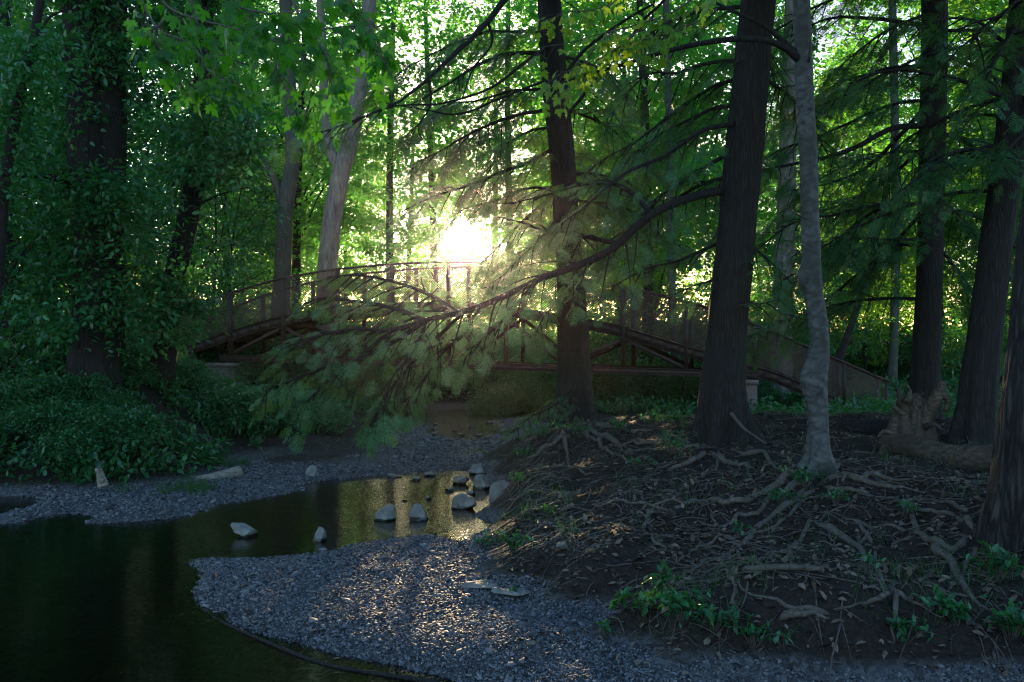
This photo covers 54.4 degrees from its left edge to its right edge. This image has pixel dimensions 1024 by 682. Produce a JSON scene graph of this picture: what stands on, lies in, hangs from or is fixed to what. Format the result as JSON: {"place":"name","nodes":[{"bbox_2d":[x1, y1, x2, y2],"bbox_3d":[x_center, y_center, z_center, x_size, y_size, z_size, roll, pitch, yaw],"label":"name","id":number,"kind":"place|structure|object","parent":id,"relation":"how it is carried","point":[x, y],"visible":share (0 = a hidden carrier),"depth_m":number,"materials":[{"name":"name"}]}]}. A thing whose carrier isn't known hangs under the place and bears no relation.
{"place":"outdoors","nodes":[
{"label":"outdoors","id":0,"kind":"place"},
{"bbox_2d":[123,0,410,151],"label":"maple branch","id":1,"kind":"object","parent":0,"point":[285,54],"visible":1,"depth_m":6.53,"materials":[{"name":"green plant"}]},
{"bbox_2d":[0,409,738,681],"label":"water","id":2,"kind":"structure","parent":0,"point":[81,600],"depth_m":9.89,"materials":[{"name":"green liquid"}]},
{"bbox_2d":[210,615,440,681],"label":"sunken branch","id":3,"kind":"object","parent":2,"relation":"in","point":[378,673],"visible":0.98,"depth_m":7.04,"materials":[{"name":"plant"}]},
{"bbox_2d":[0,331,1023,681],"bbox_3d":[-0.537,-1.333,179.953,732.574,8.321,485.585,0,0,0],"label":"ground","id":4,"kind":"structure","parent":0,"point":[872,647],"depth_m":8.95,"materials":[{"name":"soil"}]},
{"bbox_2d":[0,0,16,340],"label":"slim tree","id":5,"kind":"object","parent":4,"relation":"on","point":[5,16],"visible":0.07,"depth_m":20.89,"materials":[{"name":"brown plant"}]},
{"bbox_2d":[0,400,55,437],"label":"shrub","id":6,"kind":"object","parent":4,"relation":"on","point":[15,413],"visible":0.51,"depth_m":16.07,"materials":[{"name":"green plant"}]},
{"bbox_2d":[0,374,70,414],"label":"shrub","id":7,"kind":"object","parent":4,"relation":"on","point":[19,390],"visible":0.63,"depth_m":16.62,"materials":[{"name":"green plant"}]},
{"bbox_2d":[0,81,72,367],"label":"sapling","id":8,"kind":"object","parent":4,"relation":"on","point":[18,267],"visible":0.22,"depth_m":18.63,"materials":[{"name":"green plant"}]},
{"bbox_2d":[6,371,90,409],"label":"shrub","id":9,"kind":"object","parent":4,"relation":"on","point":[58,379],"visible":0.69,"depth_m":16.77,"materials":[{"name":"green plant"}]},
{"bbox_2d":[4,395,97,444],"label":"shrub","id":10,"kind":"object","parent":4,"relation":"on","point":[49,412],"visible":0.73,"depth_m":15.92,"materials":[{"name":"green plant"}]},
{"bbox_2d":[0,15,107,354],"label":"sapling","id":11,"kind":"object","parent":4,"relation":"on","point":[14,232],"visible":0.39,"depth_m":17.55,"materials":[{"name":"green plant"}]},
{"bbox_2d":[0,0,113,331],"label":"slim tree","id":12,"kind":"object","parent":4,"relation":"on","point":[16,117],"visible":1,"depth_m":14.92,"materials":[{"name":"green plant"}]},
{"bbox_2d":[18,423,122,469],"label":"shrub","id":13,"kind":"object","parent":4,"relation":"on","point":[58,443],"visible":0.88,"depth_m":15.33,"materials":[{"name":"green plant"}]},
{"bbox_2d":[50,369,127,406],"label":"shrub","id":14,"kind":"object","parent":4,"relation":"on","point":[94,383],"visible":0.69,"depth_m":17.18,"materials":[{"name":"green plant"}]},
{"bbox_2d":[0,0,178,322],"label":"sapling","id":15,"kind":"object","parent":4,"relation":"on","point":[52,110],"visible":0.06,"depth_m":20.68,"materials":[{"name":"green plant"}]},
{"bbox_2d":[38,400,146,452],"bbox_3d":[-6.781,1.437,16.192,1.665,0.939,1.788,0,0,-37],"label":"shrub","id":16,"kind":"object","parent":4,"relation":"on","point":[117,425],"visible":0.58,"depth_m":15.86,"materials":[{"name":"green plant"}]},
{"bbox_2d":[17,82,184,336],"bbox_3d":[-10.774,-2.898,25.890,5.166,8.981,5.530,0,0,-4],"label":"sapling","id":17,"kind":"object","parent":4,"relation":"on","point":[141,152],"visible":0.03,"depth_m":26.16,"materials":[{"name":"green plant"}]},
{"bbox_2d":[8,89,208,320],"bbox_3d":[-8.373,-2.386,20.451,3.917,6.361,3.660,0,0,25],"label":"sapling","id":18,"kind":"object","parent":4,"relation":"on","point":[132,140],"visible":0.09,"depth_m":20.45,"materials":[{"name":"green plant"}]},
{"bbox_2d":[0,0,217,404],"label":"ivy clad tree","id":19,"kind":"object","parent":4,"relation":"on","point":[97,243],"visible":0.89,"depth_m":17.64,"materials":[{"name":"green plant"}]},
{"bbox_2d":[77,389,146,416],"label":"shrub","id":20,"kind":"object","parent":4,"relation":"on","point":[116,397],"visible":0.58,"depth_m":17.02,"materials":[{"name":"green plant"}]},
{"bbox_2d":[68,401,170,453],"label":"shrub","id":21,"kind":"object","parent":4,"relation":"on","point":[149,428],"visible":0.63,"depth_m":16.18,"materials":[{"name":"green plant"}]},
{"bbox_2d":[26,1,220,293],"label":"broadleaf tree","id":22,"kind":"object","parent":4,"relation":"on","point":[171,110],"visible":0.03,"depth_m":37.16,"materials":[{"name":"green plant"}]},
{"bbox_2d":[119,354,162,387],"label":"shrub","id":23,"kind":"object","parent":4,"relation":"on","point":[144,375],"visible":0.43,"depth_m":18.94,"materials":[{"name":"green plant"}]},
{"bbox_2d":[129,289,244,369],"bbox_3d":[-11.241,-0.121,33.935,5.577,3.659,5.888,0,0,-22],"label":"shrub","id":24,"kind":"object","parent":4,"relation":"on","point":[213,354],"visible":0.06,"depth_m":33.09,"materials":[{"name":"green plant"}]},
{"bbox_2d":[176,355,217,394],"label":"shrub","id":25,"kind":"object","parent":4,"relation":"on","point":[195,367],"visible":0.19,"depth_m":21.63,"materials":[{"name":"green plant"}]},
{"bbox_2d":[122,0,284,395],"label":"ivy clad tree","id":26,"kind":"object","parent":4,"relation":"on","point":[200,163],"visible":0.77,"depth_m":18.95,"materials":[{"name":"green plant"}]},
{"bbox_2d":[179,370,230,400],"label":"shrub","id":27,"kind":"object","parent":4,"relation":"on","point":[198,377],"visible":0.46,"depth_m":21.54,"materials":[{"name":"green plant"}]},
{"bbox_2d":[135,121,294,334],"bbox_3d":[-10.600,-3.097,34.892,5.597,9.729,5.991,0,0,-40],"label":"sapling","id":28,"kind":"object","parent":4,"relation":"on","point":[245,239],"visible":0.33,"depth_m":34.71,"materials":[{"name":"green plant"}]},
{"bbox_2d":[129,0,324,323],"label":"broadleaf tree","id":29,"kind":"object","parent":4,"relation":"on","point":[274,127],"visible":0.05,"depth_m":45.58,"materials":[{"name":"green plant"}]},
{"bbox_2d":[187,382,272,429],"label":"shrub","id":30,"kind":"object","parent":4,"relation":"on","point":[207,400],"visible":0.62,"depth_m":20.44,"materials":[{"name":"green plant"}]},
{"bbox_2d":[204,361,275,389],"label":"bridge pier","id":31,"kind":"structure","parent":4,"relation":"on","point":[227,365],"depth_m":31.42,"materials":[{"name":"concrete"}]},
{"bbox_2d":[164,112,318,323],"bbox_3d":[-10.508,-3.633,38.114,6.028,10.478,6.452,0,0,15],"label":"sapling","id":32,"kind":"object","parent":4,"relation":"on","point":[264,191],"visible":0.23,"depth_m":37.78,"materials":[{"name":"green plant"}]},
{"bbox_2d":[179,294,306,374],"bbox_3d":[-9.539,0.206,34.365,5.571,3.655,5.882,0,0,-39],"label":"shrub","id":33,"kind":"object","parent":4,"relation":"on","point":[256,350],"visible":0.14,"depth_m":33.31,"materials":[{"name":"green plant"}]},
{"bbox_2d":[197,381,303,434],"bbox_3d":[-5.575,1.449,20.947,2.341,1.229,2.180,0,0,28],"label":"shrub","id":34,"kind":"object","parent":4,"relation":"on","point":[251,399],"visible":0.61,"depth_m":20.54,"materials":[{"name":"green plant"}]},
{"bbox_2d":[210,353,290,392],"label":"shrub","id":35,"kind":"object","parent":4,"relation":"on","point":[252,374],"visible":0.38,"depth_m":31.32,"materials":[{"name":"green plant"}]},
{"bbox_2d":[247,0,299,376],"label":"forked tree","id":36,"kind":"object","parent":4,"relation":"on","point":[285,192],"visible":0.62,"depth_m":35.78,"materials":[{"name":"grey wood"}]},
{"bbox_2d":[169,0,385,304],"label":"broadleaf tree","id":37,"kind":"object","parent":4,"relation":"on","point":[314,4],"visible":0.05,"depth_m":53.92,"materials":[{"name":"green plant"}]},
{"bbox_2d":[173,0,439,341],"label":"broadleaf tree","id":38,"kind":"object","parent":4,"relation":"on","point":[277,117],"visible":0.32,"depth_m":41.26,"materials":[{"name":"green plant"}]},
{"bbox_2d":[274,363,363,410],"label":"shrub","id":39,"kind":"object","parent":4,"relation":"on","point":[304,371],"visible":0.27,"depth_m":31.30,"materials":[{"name":"green plant"}]},
{"bbox_2d":[291,395,356,434],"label":"shrub","id":40,"kind":"object","parent":4,"relation":"on","point":[339,420],"visible":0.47,"depth_m":21.95,"materials":[{"name":"green plant"}]},
{"bbox_2d":[314,0,376,388],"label":"sycamore tree","id":41,"kind":"object","parent":4,"relation":"on","point":[341,163],"visible":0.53,"depth_m":33.75,"materials":[{"name":"grey plant"}]},
{"bbox_2d":[297,51,418,304],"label":"broadleaf tree","id":42,"kind":"object","parent":4,"relation":"on","point":[343,251],"visible":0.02,"depth_m":76.42,"materials":[{"name":"green plant"}]},
{"bbox_2d":[335,365,400,406],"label":"shrub","id":43,"kind":"object","parent":4,"relation":"on","point":[369,372],"visible":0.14,"depth_m":32.94,"materials":[{"name":"green plant"}]},
{"bbox_2d":[351,366,435,413],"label":"shrub","id":44,"kind":"object","parent":4,"relation":"on","point":[380,389],"visible":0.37,"depth_m":31.56,"materials":[{"name":"green plant"}]},
{"bbox_2d":[303,0,501,301],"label":"broadleaf tree","id":45,"kind":"object","parent":4,"relation":"on","point":[369,251],"visible":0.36,"depth_m":44.26,"materials":[{"name":"green plant"}]},
{"bbox_2d":[340,69,475,349],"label":"broadleaf tree","id":46,"kind":"object","parent":4,"relation":"on","point":[410,251],"visible":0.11,"depth_m":61.41,"materials":[{"name":"plant"}]},
{"bbox_2d":[346,0,521,326],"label":"broadleaf tree","id":47,"kind":"object","parent":4,"relation":"on","point":[431,175],"visible":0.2,"depth_m":46.72,"materials":[{"name":"green plant"}]},
{"bbox_2d":[401,157,490,317],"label":"broadleaf tree","id":48,"kind":"object","parent":4,"relation":"on","point":[462,247],"visible":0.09,"depth_m":94.65,"materials":[{"name":"plant"}]},
{"bbox_2d":[413,318,513,390],"bbox_3d":[-1.721,0.578,36.745,4.554,2.988,4.808,0,0,21],"label":"shrub","id":49,"kind":"object","parent":4,"relation":"on","point":[466,380],"visible":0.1,"depth_m":36.06,"materials":[{"name":"green plant"}]},
{"bbox_2d":[415,0,551,317],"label":"broadleaf tree","id":50,"kind":"object","parent":4,"relation":"on","point":[437,106],"visible":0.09,"depth_m":57.00,"materials":[{"name":"green plant"}]},
{"bbox_2d":[458,382,522,415],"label":"shrub","id":51,"kind":"object","parent":4,"relation":"on","point":[482,403],"visible":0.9,"depth_m":31.09,"materials":[{"name":"green plant"}]},
{"bbox_2d":[0,333,1002,487],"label":"ground cover","id":52,"kind":"object","parent":4,"relation":"on","point":[27,366],"visible":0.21,"depth_m":18.46,"materials":[{"name":"green plant"}]},
{"bbox_2d":[469,348,542,391],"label":"shrub","id":53,"kind":"object","parent":4,"relation":"on","point":[494,377],"visible":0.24,"depth_m":35.36,"materials":[{"name":"green plant"}]},
{"bbox_2d":[476,378,541,413],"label":"shrub","id":54,"kind":"object","parent":4,"relation":"on","point":[510,387],"visible":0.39,"depth_m":31.88,"materials":[{"name":"green plant"}]},
{"bbox_2d":[411,0,615,333],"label":"broadleaf tree","id":55,"kind":"object","parent":4,"relation":"on","point":[507,24],"visible":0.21,"depth_m":43.26,"materials":[{"name":"green plant"}]},
{"bbox_2d":[144,261,888,409],"bbox_3d":[-1.066,-0.021,30.551,23.548,4.727,2.250,0,0,14],"label":"footbridge","id":56,"kind":"object","parent":4,"relation":"on","point":[273,327],"visible":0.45,"depth_m":29.93,"materials":[{"name":"wood"}]},
{"bbox_2d":[24,228,1010,341],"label":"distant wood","id":57,"kind":"object","parent":4,"relation":"on","point":[658,305],"visible":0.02,"depth_m":122.52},
{"bbox_2d":[266,0,806,579],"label":"hemlock tree","id":58,"kind":"object","parent":4,"relation":"on","point":[574,400],"visible":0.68,"depth_m":19.65,"materials":[{"name":"green plant"}]},
{"bbox_2d":[153,409,1023,673],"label":"leaf litter","id":59,"kind":"object","parent":4,"relation":"on","point":[839,567],"visible":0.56,"depth_m":8.99,"materials":[{"name":"plant"}]},
{"bbox_2d":[241,0,968,542],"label":"hemlock tree","id":60,"kind":"object","parent":4,"relation":"on","point":[729,284],"visible":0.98,"depth_m":13.70,"materials":[{"name":"green plant"}]},
{"bbox_2d":[592,373,643,409],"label":"shrub","id":61,"kind":"object","parent":4,"relation":"on","point":[624,383],"visible":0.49,"depth_m":30.49,"materials":[{"name":"green plant"}]},
{"bbox_2d":[220,467,1021,675],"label":"scattered leaves","id":62,"kind":"object","parent":4,"relation":"on","point":[910,598],"visible":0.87,"depth_m":8.24,"materials":[{"name":"brown plant"}]},
{"bbox_2d":[582,212,666,361],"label":"sapling","id":63,"kind":"object","parent":4,"relation":"on","point":[639,283],"visible":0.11,"depth_m":35.60,"materials":[{"name":"green plant"}]},
{"bbox_2d":[479,0,778,339],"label":"broadleaf tree","id":64,"kind":"object","parent":4,"relation":"on","point":[591,101],"visible":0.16,"depth_m":41.16,"materials":[{"name":"green plant"}]},
{"bbox_2d":[593,357,666,405],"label":"shrub","id":65,"kind":"object","parent":4,"relation":"on","point":[643,380],"visible":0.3,"depth_m":31.64,"materials":[{"name":"green plant"}]},
{"bbox_2d":[591,325,698,383],"bbox_3d":[4.818,0.769,34.573,4.279,2.808,4.518,0,0,6],"label":"shrub","id":66,"kind":"object","parent":4,"relation":"on","point":[629,356],"visible":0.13,"depth_m":33.97,"materials":[{"name":"green plant"}]},
{"bbox_2d":[488,0,826,365],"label":"broadleaf tree","id":67,"kind":"object","parent":4,"relation":"on","point":[532,8],"visible":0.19,"depth_m":34.42,"materials":[{"name":"green plant"}]},
{"bbox_2d":[607,308,707,379],"bbox_3d":[5.679,0.495,35.181,5.034,3.303,5.315,0,0,17],"label":"shrub","id":68,"kind":"object","parent":4,"relation":"on","point":[642,355],"visible":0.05,"depth_m":34.30,"materials":[{"name":"green plant"}]},
{"bbox_2d":[641,558,683,598],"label":"leafy plant","id":69,"kind":"object","parent":4,"relation":"on","point":[660,584],"visible":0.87,"depth_m":7.45,"materials":[{"name":"green plant"}]},
{"bbox_2d":[649,366,699,408],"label":"shrub","id":70,"kind":"object","parent":4,"relation":"on","point":[675,383],"visible":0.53,"depth_m":30.14,"materials":[{"name":"green plant"}]},
{"bbox_2d":[663,0,691,405],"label":"dead stump tree","id":71,"kind":"object","parent":4,"relation":"on","point":[666,8],"visible":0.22,"depth_m":30.90,"materials":[{"name":"wood"}]},
{"bbox_2d":[657,424,697,455],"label":"leafy plant","id":72,"kind":"object","parent":4,"relation":"on","point":[674,442],"visible":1,"depth_m":12.73,"materials":[{"name":"green plant"}]},
{"bbox_2d":[650,584,710,626],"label":"leafy plant","id":73,"kind":"object","parent":4,"relation":"on","point":[677,603],"visible":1,"depth_m":7.04,"materials":[{"name":"green plant"}]},
{"bbox_2d":[679,596,753,634],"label":"leafy plant","id":74,"kind":"object","parent":4,"relation":"on","point":[710,615],"visible":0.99,"depth_m":6.98,"materials":[{"name":"green plant"}]},
{"bbox_2d":[637,0,849,316],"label":"broadleaf tree","id":75,"kind":"object","parent":4,"relation":"on","point":[763,214],"visible":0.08,"depth_m":41.05,"materials":[{"name":"green plant"}]},
{"bbox_2d":[724,620,792,649],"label":"leafy plant","id":76,"kind":"object","parent":4,"relation":"on","point":[752,631],"visible":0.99,"depth_m":6.86,"materials":[{"name":"green plant"}]},
{"bbox_2d":[496,0,1023,677],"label":"birch tree","id":77,"kind":"object","parent":4,"relation":"on","point":[818,456],"visible":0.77,"depth_m":10.34,"materials":[{"name":"grey plant"}]},
{"bbox_2d":[511,0,726,117],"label":"maple branch","id":78,"kind":"object","parent":77,"relation":"attached to","point":[608,55],"visible":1,"depth_m":9.73,"materials":[{"name":"green plant"}]},
{"bbox_2d":[499,410,1021,681],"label":"fallen twigs","id":79,"kind":"object","parent":4,"relation":"on","point":[813,547],"visible":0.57,"depth_m":9.81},
{"bbox_2d":[744,564,820,571],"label":"dead branch","id":80,"kind":"object","parent":4,"relation":"on","point":[783,567],"visible":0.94,"depth_m":7.30,"materials":[{"name":"wood"}]},
{"bbox_2d":[769,0,797,393],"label":"grey tree","id":81,"kind":"object","parent":4,"relation":"on","point":[788,10],"visible":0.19,"depth_m":32.74,"materials":[{"name":"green plant"}]},
{"bbox_2d":[779,463,826,488],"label":"leafy plant","id":82,"kind":"object","parent":4,"relation":"on","point":[798,475],"visible":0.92,"depth_m":9.96,"materials":[{"name":"green plant"}]},
{"bbox_2d":[751,195,890,377],"bbox_3d":[10.161,-1.254,32.987,4.600,7.081,3.764,0,0,41],"label":"sapling","id":83,"kind":"object","parent":4,"relation":"on","point":[835,345],"visible":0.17,"depth_m":32.58,"materials":[{"name":"green plant"}]},
{"bbox_2d":[624,0,1023,678],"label":"rough bark tree","id":84,"kind":"object","parent":4,"relation":"on","point":[1000,520],"visible":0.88,"depth_m":7.94,"materials":[{"name":"brown plant"}]},
{"bbox_2d":[768,33,960,326],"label":"broadleaf tree","id":85,"kind":"object","parent":4,"relation":"on","point":[909,117],"visible":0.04,"depth_m":55.70,"materials":[{"name":"green plant"}]},
{"bbox_2d":[840,419,889,435],"bbox_3d":[5.435,1.373,15.015,0.924,0.422,0.412,0,0,21],"label":"fallen log","id":86,"kind":"object","parent":4,"relation":"on","point":[869,427],"visible":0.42,"depth_m":14.90,"materials":[{"name":"wood"}]},
{"bbox_2d":[831,130,898,395],"bbox_3d":[10.615,-2.102,30.002,2.055,8.507,0.317,0,0,0],"label":"leaning tree","id":87,"kind":"object","parent":4,"relation":"on","point":[842,349],"visible":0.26,"depth_m":29.92,"materials":[{"name":"brown plant"}]},
{"bbox_2d":[713,0,1023,418],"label":"hemlock tree","id":88,"kind":"object","parent":4,"relation":"on","point":[925,377],"visible":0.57,"depth_m":17.05,"materials":[{"name":"green plant"}]},
{"bbox_2d":[819,135,917,331],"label":"sapling","id":89,"kind":"object","parent":4,"relation":"on","point":[876,149],"visible":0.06,"depth_m":41.73,"materials":[{"name":"green plant"}]},
{"bbox_2d":[823,199,915,376],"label":"sapling","id":90,"kind":"object","parent":4,"relation":"on","point":[870,335],"visible":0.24,"depth_m":36.40,"materials":[{"name":"green plant"}]},
{"bbox_2d":[887,0,900,383],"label":"grey tree","id":91,"kind":"object","parent":4,"relation":"on","point":[892,368],"visible":0.41,"depth_m":35.86,"materials":[{"name":"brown wood"}]},
{"bbox_2d":[837,192,957,367],"bbox_3d":[14.872,-2.061,38.987,4.984,7.672,4.078,0,0,-40],"label":"sapling","id":92,"kind":"object","parent":4,"relation":"on","point":[912,283],"visible":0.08,"depth_m":38.19,"materials":[{"name":"green plant"}]},
{"bbox_2d":[845,319,951,379],"bbox_3d":[14.860,0.442,38.412,4.020,2.638,4.245,0,0,-27],"label":"shrub","id":93,"kind":"object","parent":4,"relation":"on","point":[901,362],"visible":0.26,"depth_m":37.75,"materials":[{"name":"green plant"}]},
{"bbox_2d":[784,0,1023,444],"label":"hemlock tree","id":94,"kind":"object","parent":4,"relation":"on","point":[974,418],"visible":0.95,"depth_m":13.80,"materials":[{"name":"green plant"}]},
{"bbox_2d":[877,380,950,441],"bbox_3d":[5.615,1.090,14.140,1.114,1.087,0.867,0,0,0],"label":"root stump","id":95,"kind":"object","parent":4,"relation":"on","point":[914,413],"visible":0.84,"depth_m":14.00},
{"bbox_2d":[885,613,945,645],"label":"leafy plant","id":96,"kind":"object","parent":4,"relation":"on","point":[900,626],"visible":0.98,"depth_m":6.79,"materials":[{"name":"green plant"}]},
{"bbox_2d":[810,0,1022,356],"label":"broadleaf tree","id":97,"kind":"object","parent":4,"relation":"on","point":[841,52],"visible":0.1,"depth_m":41.17,"materials":[{"name":"green plant"}]},
{"bbox_2d":[879,317,966,379],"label":"shrub","id":98,"kind":"object","parent":4,"relation":"on","point":[956,365],"visible":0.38,"depth_m":36.98,"materials":[{"name":"green plant"}]},
{"bbox_2d":[878,433,992,471],"bbox_3d":[5.311,1.426,12.473,0.638,0.454,1.648,0,0,-35],"label":"fallen log","id":99,"kind":"object","parent":4,"relation":"on","point":[976,457],"visible":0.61,"depth_m":12.26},
{"bbox_2d":[911,584,971,626],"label":"leafy plant","id":100,"kind":"object","parent":4,"relation":"on","point":[946,605],"visible":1,"depth_m":6.86,"materials":[{"name":"green plant"}]},
{"bbox_2d":[897,0,1023,301],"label":"broadleaf tree","id":101,"kind":"object","parent":4,"relation":"on","point":[1001,5],"visible":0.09,"depth_m":37.16,"materials":[{"name":"green plant"}]},
{"bbox_2d":[909,179,1017,332],"bbox_3d":[18.608,-2.580,39.983,4.392,8.262,5.367,0,0,-45],"label":"sapling","id":102,"kind":"object","parent":4,"relation":"on","point":[1006,315],"visible":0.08,"depth_m":39.57,"materials":[{"name":"green plant"}]},
{"bbox_2d":[966,540,1023,582],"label":"leafy plant","id":103,"kind":"object","parent":4,"relation":"on","point":[999,561],"visible":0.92,"depth_m":7.33,"materials":[{"name":"green plant"}]},
{"bbox_2d":[978,591,1023,642],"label":"leafy plant","id":104,"kind":"object","parent":4,"relation":"on","point":[1012,615],"visible":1,"depth_m":6.80,"materials":[{"name":"green plant"}]},
{"bbox_2d":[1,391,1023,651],"bbox_3d":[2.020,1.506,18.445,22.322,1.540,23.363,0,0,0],"label":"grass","id":105,"kind":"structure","parent":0,"point":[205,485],"depth_m":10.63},
{"bbox_2d":[9,417,1023,681],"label":"gravel","id":106,"kind":"structure","parent":0,"point":[451,551],"depth_m":8.57,"materials":[{"name":"gravel"}]},
{"bbox_2d":[25,0,1009,329],"label":"sky","id":107,"kind":"structure","parent":0,"point":[463,242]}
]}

